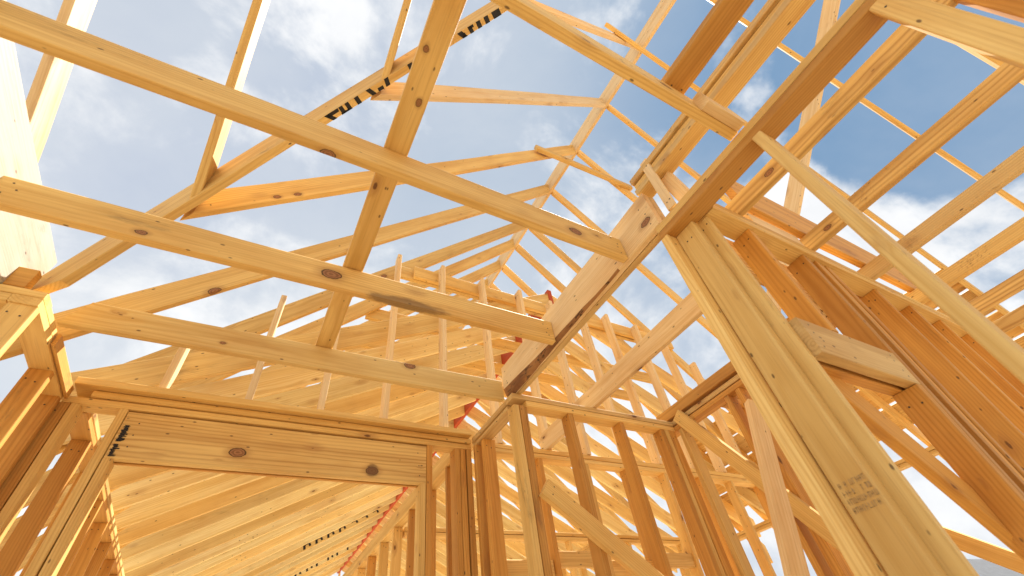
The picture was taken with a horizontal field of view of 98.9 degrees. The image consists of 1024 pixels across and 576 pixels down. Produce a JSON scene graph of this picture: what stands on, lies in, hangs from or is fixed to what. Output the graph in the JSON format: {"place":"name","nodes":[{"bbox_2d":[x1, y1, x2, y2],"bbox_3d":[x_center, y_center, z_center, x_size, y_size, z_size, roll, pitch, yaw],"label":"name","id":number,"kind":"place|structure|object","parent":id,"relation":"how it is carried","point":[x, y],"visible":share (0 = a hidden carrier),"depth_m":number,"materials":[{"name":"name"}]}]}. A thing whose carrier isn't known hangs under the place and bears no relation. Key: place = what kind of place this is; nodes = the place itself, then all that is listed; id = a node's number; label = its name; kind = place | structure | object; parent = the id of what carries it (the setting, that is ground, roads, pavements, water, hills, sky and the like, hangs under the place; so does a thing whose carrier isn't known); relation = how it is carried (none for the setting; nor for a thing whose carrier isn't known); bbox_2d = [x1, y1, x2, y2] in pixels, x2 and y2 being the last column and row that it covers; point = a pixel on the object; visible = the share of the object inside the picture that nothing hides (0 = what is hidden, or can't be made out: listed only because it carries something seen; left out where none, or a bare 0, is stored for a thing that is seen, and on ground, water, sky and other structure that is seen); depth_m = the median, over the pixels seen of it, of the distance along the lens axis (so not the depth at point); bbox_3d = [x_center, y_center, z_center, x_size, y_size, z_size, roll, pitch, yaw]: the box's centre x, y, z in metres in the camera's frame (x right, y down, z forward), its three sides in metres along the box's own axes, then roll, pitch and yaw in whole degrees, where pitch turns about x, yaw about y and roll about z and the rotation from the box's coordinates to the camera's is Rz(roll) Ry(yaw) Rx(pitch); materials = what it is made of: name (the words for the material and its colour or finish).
{"place":"outdoors","nodes":[
{"label":"outdoors","id":0,"kind":"place"},
{"bbox_2d":[337,290,553,573],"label":"red ridge beam","id":1,"kind":"structure","parent":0,"point":[505,357],"depth_m":6.21,"materials":[{"name":"red"}]},
{"bbox_2d":[193,486,400,575],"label":"rafter","id":2,"kind":"object","parent":1,"relation":"attached to","point":[229,563],"visible":0.48,"depth_m":6.13,"materials":[{"name":"brown wood"}]},
{"bbox_2d":[110,373,486,511],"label":"rafter","id":3,"kind":"object","parent":1,"relation":"attached to","point":[128,495],"visible":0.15,"depth_m":3.44,"materials":[{"name":"beige wood"}]},
{"bbox_2d":[60,293,548,401],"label":"rafter","id":4,"kind":"object","parent":1,"relation":"attached to","point":[199,365],"visible":0.41,"depth_m":2.70,"materials":[{"name":"brown wood"}]},
{"bbox_2d":[0,0,1023,575],"label":"sky","id":5,"kind":"structure","parent":0,"point":[110,140],"materials":[{"name":"blue"}]},
{"bbox_2d":[447,0,675,351],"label":"ridge board","id":6,"kind":"object","parent":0,"point":[653,24],"visible":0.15,"depth_m":4.97,"materials":[{"name":"brown wood"}]},
{"bbox_2d":[180,145,575,220],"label":"jack rafter","id":7,"kind":"object","parent":6,"relation":"attached to","point":[229,200],"visible":0.8,"depth_m":2.49,"materials":[{"name":"brown wood"}]},
{"bbox_2d":[370,82,605,107],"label":"jack rafter","id":8,"kind":"object","parent":6,"relation":"attached to","point":[393,91],"visible":0.88,"depth_m":3.12,"materials":[{"name":"brown wood"}]},
{"bbox_2d":[529,0,639,51],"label":"jack rafter","id":9,"kind":"object","parent":6,"relation":"attached to","point":[573,21],"visible":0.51,"depth_m":3.33,"materials":[{"name":"brown wood"}]},
{"bbox_2d":[604,22,699,91],"bbox_3d":[1.281,-2.086,3.970,1.066,0.090,0.038,39,-54,5],"label":"collar stick","id":10,"kind":"object","parent":9,"relation":"attached to","point":[641,49],"visible":0.62,"depth_m":3.95,"materials":[{"name":"brown wood"}]},
{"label":"floor","id":11,"kind":"structure","parent":0,"visible":0},
{"bbox_2d":[0,284,51,356],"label":"stud wall","id":12,"kind":"structure","parent":11,"relation":"on","point":[16,319],"depth_m":1.62,"materials":[{"name":"brown wood"}]},
{"bbox_2d":[2,266,41,288],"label":"end block","id":13,"kind":"structure","parent":12,"relation":"on","point":[24,277],"depth_m":1.71,"materials":[{"name":"orange wood"}]},
{"bbox_2d":[0,0,56,283],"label":"beam","id":14,"kind":"structure","parent":12,"relation":"on","point":[26,242],"depth_m":1.59,"materials":[{"name":"beige wood"}]},
{"bbox_2d":[31,1,506,293],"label":"valley rafter","id":15,"kind":"object","parent":14,"relation":"on","point":[84,263],"visible":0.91,"depth_m":2.03,"materials":[{"name":"brown wood"}]},
{"bbox_2d":[189,0,270,198],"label":"jack rafter","id":16,"kind":"object","parent":15,"relation":"attached to","point":[217,138],"visible":0.87,"depth_m":2.00,"materials":[{"name":"brown wood"}]},
{"bbox_2d":[381,0,411,78],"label":"jack rafter","id":17,"kind":"object","parent":15,"relation":"attached to","point":[396,38],"visible":0.95,"depth_m":2.28,"materials":[{"name":"brown wood"}]},
{"bbox_2d":[25,0,96,162],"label":"jack rafter","id":18,"kind":"object","parent":12,"relation":"on","point":[47,89],"visible":0.41,"depth_m":1.77,"materials":[{"name":"brown wood"}]},
{"bbox_2d":[0,293,73,486],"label":"stud wall","id":19,"kind":"structure","parent":11,"relation":"on","point":[40,389],"depth_m":1.84,"materials":[{"name":"brown wood"}]},
{"bbox_2d":[0,184,549,360],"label":"common rafter","id":20,"kind":"object","parent":19,"relation":"on","point":[153,300],"visible":0.64,"depth_m":2.49,"materials":[{"name":"brown wood"}]},
{"bbox_2d":[0,376,477,575],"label":"stud wall","id":21,"kind":"structure","parent":11,"relation":"on","point":[158,427],"depth_m":2.32,"materials":[{"name":"brown wood"}]},
{"bbox_2d":[472,401,510,575],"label":"stud wall","id":22,"kind":"structure","parent":11,"relation":"on","point":[493,560],"depth_m":2.63,"materials":[{"name":"brown wood"}]},
{"bbox_2d":[57,302,503,401],"bbox_3d":[-0.990,0.379,2.314,2.109,0.137,0.040,16,-51,-24],"label":"ceiling joist","id":23,"kind":"object","parent":22,"relation":"on","point":[120,322],"visible":1,"depth_m":2.19,"materials":[{"name":"brown wood"}]},
{"bbox_2d":[315,0,466,348],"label":"strongback","id":24,"kind":"object","parent":23,"relation":"on","point":[442,22],"visible":0.77,"depth_m":1.58,"materials":[{"name":"brown wood"}]},
{"bbox_2d":[505,393,734,575],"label":"stud wall","id":25,"kind":"structure","parent":11,"relation":"on","point":[711,554],"depth_m":2.57,"materials":[{"name":"brown wood"}]},
{"bbox_2d":[539,479,663,575],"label":"wall brace","id":26,"kind":"object","parent":25,"relation":"attached to","point":[619,551],"depth_m":2.21,"materials":[{"name":"brown wood"}]},
{"bbox_2d":[495,443,854,575],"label":"stud wall","id":27,"kind":"structure","parent":11,"relation":"on","point":[686,559],"depth_m":3.29,"materials":[{"name":"brown wood"}]},
{"bbox_2d":[159,254,742,472],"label":"knee wall","id":28,"kind":"structure","parent":27,"relation":"on","point":[173,370],"depth_m":3.81,"materials":[{"name":"brown wood"}]},
{"bbox_2d":[538,292,702,449],"bbox_3d":[0.691,0.523,2.742,0.039,0.139,1.998,16,-51,-24],"label":"hall joist","id":29,"kind":"object","parent":27,"relation":"on","point":[685,313],"visible":0.6,"depth_m":2.64,"materials":[{"name":"brown wood"}]},
{"bbox_2d":[656,295,861,575],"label":"stud wall","id":30,"kind":"structure","parent":11,"relation":"on","point":[717,390],"depth_m":2.72,"materials":[{"name":"orange wood"}]},
{"bbox_2d":[673,410,840,551],"bbox_3d":[1.537,1.182,2.114,0.039,2.175,0.089,16,-81,-24],"label":"wall brace","id":31,"kind":"object","parent":30,"relation":"attached to","point":[806,514],"depth_m":2.55,"materials":[{"name":"brown wood"}]},
{"bbox_2d":[744,399,809,575],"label":"leaning board","id":32,"kind":"object","parent":11,"relation":"on","point":[791,552],"visible":0.9,"depth_m":1.91,"materials":[{"name":"brown wood"}]},
{"bbox_2d":[671,445,939,575],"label":"stud wall","id":33,"kind":"structure","parent":11,"relation":"on","point":[902,464],"depth_m":5.28,"materials":[{"name":"brown wood"}]},
{"bbox_2d":[432,455,594,571],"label":"rafter","id":34,"kind":"object","parent":33,"relation":"on","point":[510,511],"visible":0.2,"depth_m":7.08,"materials":[{"name":"beige wood"}]},
{"bbox_2d":[437,452,613,559],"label":"rafter","id":35,"kind":"object","parent":33,"relation":"on","point":[509,493],"visible":0.27,"depth_m":6.86,"materials":[{"name":"brown wood"}]},
{"bbox_2d":[457,420,677,572],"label":"rafter","id":36,"kind":"object","parent":33,"relation":"on","point":[614,525],"visible":0.29,"depth_m":6.45,"materials":[{"name":"beige wood"}]},
{"bbox_2d":[467,407,677,552],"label":"rafter","id":37,"kind":"object","parent":33,"relation":"on","point":[480,417],"visible":0.39,"depth_m":6.18,"materials":[{"name":"brown wood"}]},
{"bbox_2d":[479,399,690,536],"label":"rafter","id":38,"kind":"object","parent":33,"relation":"on","point":[613,483],"visible":0.32,"depth_m":5.97,"materials":[{"name":"beige wood"}]},
{"bbox_2d":[496,377,680,509],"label":"rafter","id":39,"kind":"object","parent":33,"relation":"on","point":[649,482],"visible":0.12,"depth_m":5.75,"materials":[{"name":"beige wood"}]},
{"bbox_2d":[529,229,731,413],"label":"common rafter","id":40,"kind":"object","parent":33,"relation":"on","point":[681,363],"visible":0.3,"depth_m":5.57,"materials":[{"name":"brown wood"}]},
{"bbox_2d":[551,189,716,337],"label":"common rafter","id":41,"kind":"object","parent":33,"relation":"on","point":[641,267],"visible":0.33,"depth_m":5.23,"materials":[{"name":"brown wood"}]},
{"bbox_2d":[857,311,1023,409],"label":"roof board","id":42,"kind":"object","parent":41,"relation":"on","point":[1011,334],"visible":0.05,"depth_m":3.79,"materials":[{"name":"brown wood"}]},
{"bbox_2d":[515,244,756,463],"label":"common rafter","id":43,"kind":"object","parent":33,"relation":"on","point":[711,426],"visible":0.33,"depth_m":5.92,"materials":[{"name":"brown wood"}]},
{"bbox_2d":[365,309,651,383],"bbox_3d":[0.249,0.704,4.851,3.680,0.143,0.043,16,-51,-24],"label":"collar tie","id":44,"kind":"object","parent":43,"relation":"attached to","point":[499,343],"visible":0.23,"depth_m":4.68,"materials":[{"name":"brown wood"}]},
{"bbox_2d":[502,265,772,527],"bbox_3d":[1.640,1.387,5.852,0.144,5.203,0.040,-30,-20,-52],"label":"common rafter","id":45,"kind":"object","parent":33,"relation":"on","point":[520,283],"visible":0.26,"depth_m":6.02,"materials":[{"name":"brown wood"}]},
{"bbox_2d":[361,342,629,400],"bbox_3d":[0.050,0.988,5.101,3.680,0.143,0.039,16,-51,-24],"label":"collar tie","id":46,"kind":"object","parent":45,"relation":"attached to","point":[543,378],"visible":0.23,"depth_m":5.19,"materials":[{"name":"brown wood"}]},
{"bbox_2d":[552,295,743,436],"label":"rafter","id":47,"kind":"object","parent":33,"relation":"on","point":[666,378],"visible":0.23,"depth_m":4.83,"materials":[{"name":"brown wood"}]},
{"bbox_2d":[400,266,673,351],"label":"wooden beam","id":48,"kind":"structure","parent":47,"relation":"attached to","point":[421,276],"depth_m":4.30,"materials":[{"name":"brown wood"}]},
{"bbox_2d":[539,383,760,536],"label":"rafter","id":49,"kind":"object","parent":33,"relation":"on","point":[550,392],"visible":0.24,"depth_m":5.51,"materials":[{"name":"brown wood"}]},
{"bbox_2d":[545,361,765,513],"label":"rafter","id":50,"kind":"object","parent":33,"relation":"on","point":[746,494],"visible":0.21,"depth_m":5.30,"materials":[{"name":"beige wood"}]},
{"bbox_2d":[564,341,758,467],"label":"rafter","id":51,"kind":"object","parent":33,"relation":"on","point":[647,398],"visible":0.19,"depth_m":5.05,"materials":[{"name":"beige wood"}]},
{"bbox_2d":[606,104,730,203],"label":"common rafter","id":52,"kind":"object","parent":33,"relation":"on","point":[726,199],"visible":0.3,"depth_m":4.73,"materials":[{"name":"brown wood"}]},
{"bbox_2d":[576,150,944,459],"bbox_3d":[2.554,0.068,4.705,0.140,5.203,0.044,-30,-20,-52],"label":"common rafter","id":53,"kind":"object","parent":33,"relation":"on","point":[896,415],"visible":0.28,"depth_m":4.35,"materials":[{"name":"brown wood"}]},
{"bbox_2d":[534,145,632,190],"bbox_3d":[0.819,-1.303,4.814,1.353,0.069,0.050,13,-49,-29],"label":"collar stick","id":54,"kind":"object","parent":53,"relation":"attached to","point":[563,159],"visible":1,"depth_m":4.75,"materials":[{"name":"brown wood"}]},
{"bbox_2d":[650,52,1023,329],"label":"common rafter","id":55,"kind":"object","parent":33,"relation":"on","point":[931,258],"visible":0.27,"depth_m":3.83,"materials":[{"name":"brown wood"}]},
{"bbox_2d":[707,0,1023,211],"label":"common rafter","id":56,"kind":"object","parent":33,"relation":"on","point":[966,169],"visible":0.63,"depth_m":3.61,"materials":[{"name":"brown wood"}]},
{"bbox_2d":[739,0,840,430],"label":"roof prop","id":57,"kind":"object","parent":56,"relation":"attached to","point":[793,201],"visible":0.31,"depth_m":3.75,"materials":[{"name":"brown wood"}]},
{"bbox_2d":[661,217,978,575],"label":"corner post","id":58,"kind":"object","parent":11,"relation":"on","point":[878,517],"visible":1,"depth_m":1.16,"materials":[{"name":"brown wood"}]},
{"bbox_2d":[655,0,1023,383],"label":"stud wall","id":59,"kind":"structure","parent":11,"relation":"on","point":[848,36],"depth_m":1.27,"materials":[{"name":"wood"}]},
{"bbox_2d":[501,193,664,396],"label":"doubled beam","id":60,"kind":"structure","parent":59,"relation":"on","point":[595,283],"depth_m":2.21,"materials":[{"name":"brown wood"}]},
{"bbox_2d":[0,176,555,344],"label":"ceiling joist","id":61,"kind":"object","parent":60,"relation":"attached to","point":[44,203],"visible":1,"depth_m":1.77,"materials":[{"name":"brown wood"}]},
{"bbox_2d":[0,0,627,262],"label":"ceiling joist","id":62,"kind":"object","parent":60,"relation":"attached to","point":[42,33],"visible":1,"depth_m":1.41,"materials":[{"name":"brown wood"}]},
{"bbox_2d":[490,0,737,140],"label":"ceiling joist","id":63,"kind":"object","parent":59,"relation":"on","point":[548,23],"visible":0.95,"depth_m":1.38,"materials":[{"name":"brown wood"}]},
{"bbox_2d":[661,0,753,93],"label":"strongback","id":64,"kind":"object","parent":63,"relation":"on","point":[709,36],"visible":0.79,"depth_m":1.50,"materials":[{"name":"orange wood"}]},
{"bbox_2d":[693,92,744,131],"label":"scab block","id":65,"kind":"structure","parent":63,"relation":"attached to","point":[716,110],"depth_m":1.54,"materials":[{"name":"brown wood"}]},
{"bbox_2d":[629,0,815,211],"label":"raised plates","id":66,"kind":"object","parent":59,"relation":"on","point":[771,25],"visible":0.84,"depth_m":1.76,"materials":[{"name":"brown wood"}]},
{"bbox_2d":[697,203,1023,552],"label":"stud wall","id":67,"kind":"structure","parent":11,"relation":"on","point":[951,387],"depth_m":1.71,"materials":[{"name":"brown wood"}]},
{"bbox_2d":[725,0,958,215],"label":"ceiling joist","id":68,"kind":"object","parent":67,"relation":"on","point":[891,52],"visible":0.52,"depth_m":1.60,"materials":[{"name":"brown wood"}]},
{"bbox_2d":[800,62,1023,250],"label":"ceiling joist","id":69,"kind":"object","parent":67,"relation":"on","point":[1004,78],"visible":0.79,"depth_m":1.77,"materials":[{"name":"brown wood"}]},
{"bbox_2d":[726,182,916,292],"bbox_3d":[1.759,-0.242,2.398,1.700,0.278,0.038,16,-51,-24],"label":"tie board","id":70,"kind":"object","parent":69,"relation":"on","point":[780,216],"visible":0.57,"depth_m":2.27,"materials":[{"name":"orange wood"}]},
{"bbox_2d":[829,376,1023,559],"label":"wall brace","id":71,"kind":"object","parent":67,"relation":"attached to","point":[929,466],"depth_m":1.27,"materials":[{"name":"orange wood"}]},
{"bbox_2d":[857,146,1023,279],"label":"ceiling joist","id":72,"kind":"object","parent":67,"relation":"on","point":[1004,173],"visible":0.79,"depth_m":2.05,"materials":[{"name":"brown wood"}]},
{"bbox_2d":[906,217,1023,303],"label":"ceiling joist","id":73,"kind":"object","parent":67,"relation":"on","point":[998,245],"visible":0.82,"depth_m":2.32,"materials":[{"name":"brown wood"}]},
{"bbox_2d":[942,526,1023,574],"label":"brace","id":74,"kind":"object","parent":67,"relation":"attached to","point":[996,554],"visible":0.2,"depth_m":2.30,"materials":[{"name":"brown wood"}]},
{"bbox_2d":[947,269,1023,315],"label":"ceiling joist","id":75,"kind":"object","parent":67,"relation":"on","point":[1011,286],"visible":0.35,"depth_m":2.59,"materials":[{"name":"brown wood"}]},
{"bbox_2d":[992,305,1023,332],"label":"ceiling joist","id":76,"kind":"object","parent":67,"relation":"on","point":[1013,319],"visible":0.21,"depth_m":2.82,"materials":[{"name":"brown wood"}]},
{"bbox_2d":[954,0,1023,22],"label":"stud","id":77,"kind":"object","parent":11,"relation":"on","point":[1012,9],"visible":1,"depth_m":1.24,"materials":[{"name":"wood"}]},
{"label":"ground","id":78,"kind":"structure","parent":0,"visible":0},
{"bbox_2d":[967,559,1023,575],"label":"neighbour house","id":79,"kind":"structure","parent":78,"relation":"on","point":[982,567],"depth_m":40.10,"materials":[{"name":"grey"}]},
{"label":"floor","id":80,"kind":"structure","parent":0,"visible":0},
{"bbox_2d":[0,412,124,575],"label":"stud wall","id":81,"kind":"structure","parent":80,"relation":"on","point":[94,550],"depth_m":2.30,"materials":[{"name":"orange wood"}]},
{"bbox_2d":[122,481,344,573],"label":"rafter","id":82,"kind":"object","parent":81,"relation":"on","point":[165,550],"visible":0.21,"depth_m":4.59,"materials":[{"name":"beige wood"}]},
{"bbox_2d":[0,279,487,550],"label":"common rafter","id":83,"kind":"object","parent":81,"relation":"on","point":[13,526],"visible":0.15,"depth_m":2.81,"materials":[{"name":"brown wood"}]},
{"bbox_2d":[22,260,500,508],"bbox_3d":[-1.536,0.448,4.383,0.145,5.206,0.044,44,-54,12],"label":"common rafter","id":84,"kind":"object","parent":81,"relation":"on","point":[483,272],"visible":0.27,"depth_m":4.91,"materials":[{"name":"brown wood"}]},
{"bbox_2d":[149,484,375,575],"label":"rafter","id":85,"kind":"object","parent":81,"relation":"on","point":[179,567],"visible":0.36,"depth_m":5.32,"materials":[{"name":"beige wood"}]},
{"bbox_2d":[56,355,501,506],"bbox_3d":[-1.513,1.108,4.155,3.926,0.184,0.039,-8,-37,-44],"label":"rafter","id":86,"kind":"object","parent":81,"relation":"on","point":[120,476],"visible":0.27,"depth_m":4.12,"materials":[{"name":"brown wood"}]},
{"bbox_2d":[124,451,433,575],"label":"rafter","id":87,"kind":"object","parent":81,"relation":"on","point":[195,549],"visible":0.38,"depth_m":4.93,"materials":[{"name":"brown wood"}]},
{"bbox_2d":[173,485,388,575],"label":"rafter","id":88,"kind":"object","parent":81,"relation":"on","point":[228,555],"visible":0.41,"depth_m":5.74,"materials":[{"name":"beige wood"}]},
{"bbox_2d":[56,239,513,454],"bbox_3d":[-1.339,0.167,4.138,0.143,5.206,0.041,44,-54,12],"label":"common rafter","id":89,"kind":"object","parent":81,"relation":"on","point":[359,310],"visible":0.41,"depth_m":4.08,"materials":[{"name":"brown wood"}]},
{"bbox_2d":[120,419,453,560],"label":"rafter","id":90,"kind":"object","parent":81,"relation":"on","point":[154,540],"visible":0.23,"depth_m":4.30,"materials":[{"name":"beige wood"}]},
{"bbox_2d":[118,405,464,545],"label":"rafter","id":91,"kind":"object","parent":81,"relation":"on","point":[142,529],"visible":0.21,"depth_m":4.04,"materials":[{"name":"brown wood"}]},
{"bbox_2d":[114,395,475,529],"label":"rafter","id":92,"kind":"object","parent":81,"relation":"on","point":[153,507],"visible":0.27,"depth_m":3.77,"materials":[{"name":"beige wood"}]},
{"bbox_2d":[74,336,515,473],"bbox_3d":[-1.333,0.850,3.930,3.926,0.185,0.040,-8,-37,-44],"label":"rafter","id":93,"kind":"object","parent":81,"relation":"on","point":[338,389],"visible":0.37,"depth_m":3.84,"materials":[{"name":"beige wood"}]},
{"bbox_2d":[63,315,530,444],"bbox_3d":[-1.153,0.593,3.705,3.926,0.187,0.039,-8,-37,-44],"label":"rafter","id":94,"kind":"object","parent":81,"relation":"on","point":[277,380],"visible":0.48,"depth_m":3.26,"materials":[{"name":"beige wood"}]},
{"bbox_2d":[212,487,402,575],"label":"rafter","id":95,"kind":"object","parent":81,"relation":"on","point":[262,555],"visible":0.45,"depth_m":6.53,"materials":[{"name":"beige wood"}]},
{"bbox_2d":[228,496,395,575],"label":"rafter","id":96,"kind":"object","parent":81,"relation":"on","point":[276,555],"visible":0.46,"depth_m":6.85,"materials":[{"name":"beige wood"}]},
{"bbox_2d":[242,505,388,575],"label":"rafter","id":97,"kind":"object","parent":81,"relation":"on","point":[256,571],"visible":0.45,"depth_m":7.17,"materials":[{"name":"brown wood"}]},
{"bbox_2d":[255,512,382,575],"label":"rafter","id":98,"kind":"object","parent":81,"relation":"on","point":[316,547],"visible":0.39,"depth_m":7.50,"materials":[{"name":"beige wood"}]},
{"bbox_2d":[266,519,377,575],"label":"rafter","id":99,"kind":"object","parent":81,"relation":"on","point":[311,554],"visible":0.41,"depth_m":7.79,"materials":[{"name":"beige wood"}]},
{"bbox_2d":[276,527,371,575],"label":"rafter","id":100,"kind":"object","parent":81,"relation":"on","point":[321,554],"visible":0.41,"depth_m":8.13,"materials":[{"name":"brown wood"}]},
{"bbox_2d":[124,223,525,363],"bbox_3d":[-1.162,-0.089,3.916,0.142,5.206,0.042,44,-54,12],"label":"common rafter","id":101,"kind":"object","parent":81,"relation":"on","point":[259,324],"visible":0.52,"depth_m":3.41,"materials":[{"name":"brown wood"}]},
{"bbox_2d":[356,467,452,575],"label":"stud wall","id":102,"kind":"structure","parent":80,"relation":"on","point":[395,563],"depth_m":3.59,"materials":[{"name":"orange wood"}]},
{"bbox_2d":[342,431,473,575],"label":"wall beam","id":103,"kind":"structure","parent":102,"relation":"on","point":[398,518],"depth_m":3.96,"materials":[{"name":"brown wood"}]},
{"bbox_2d":[402,527,693,575],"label":"stud wall","id":104,"kind":"structure","parent":80,"relation":"on","point":[568,539],"depth_m":4.66,"materials":[{"name":"brown wood"}]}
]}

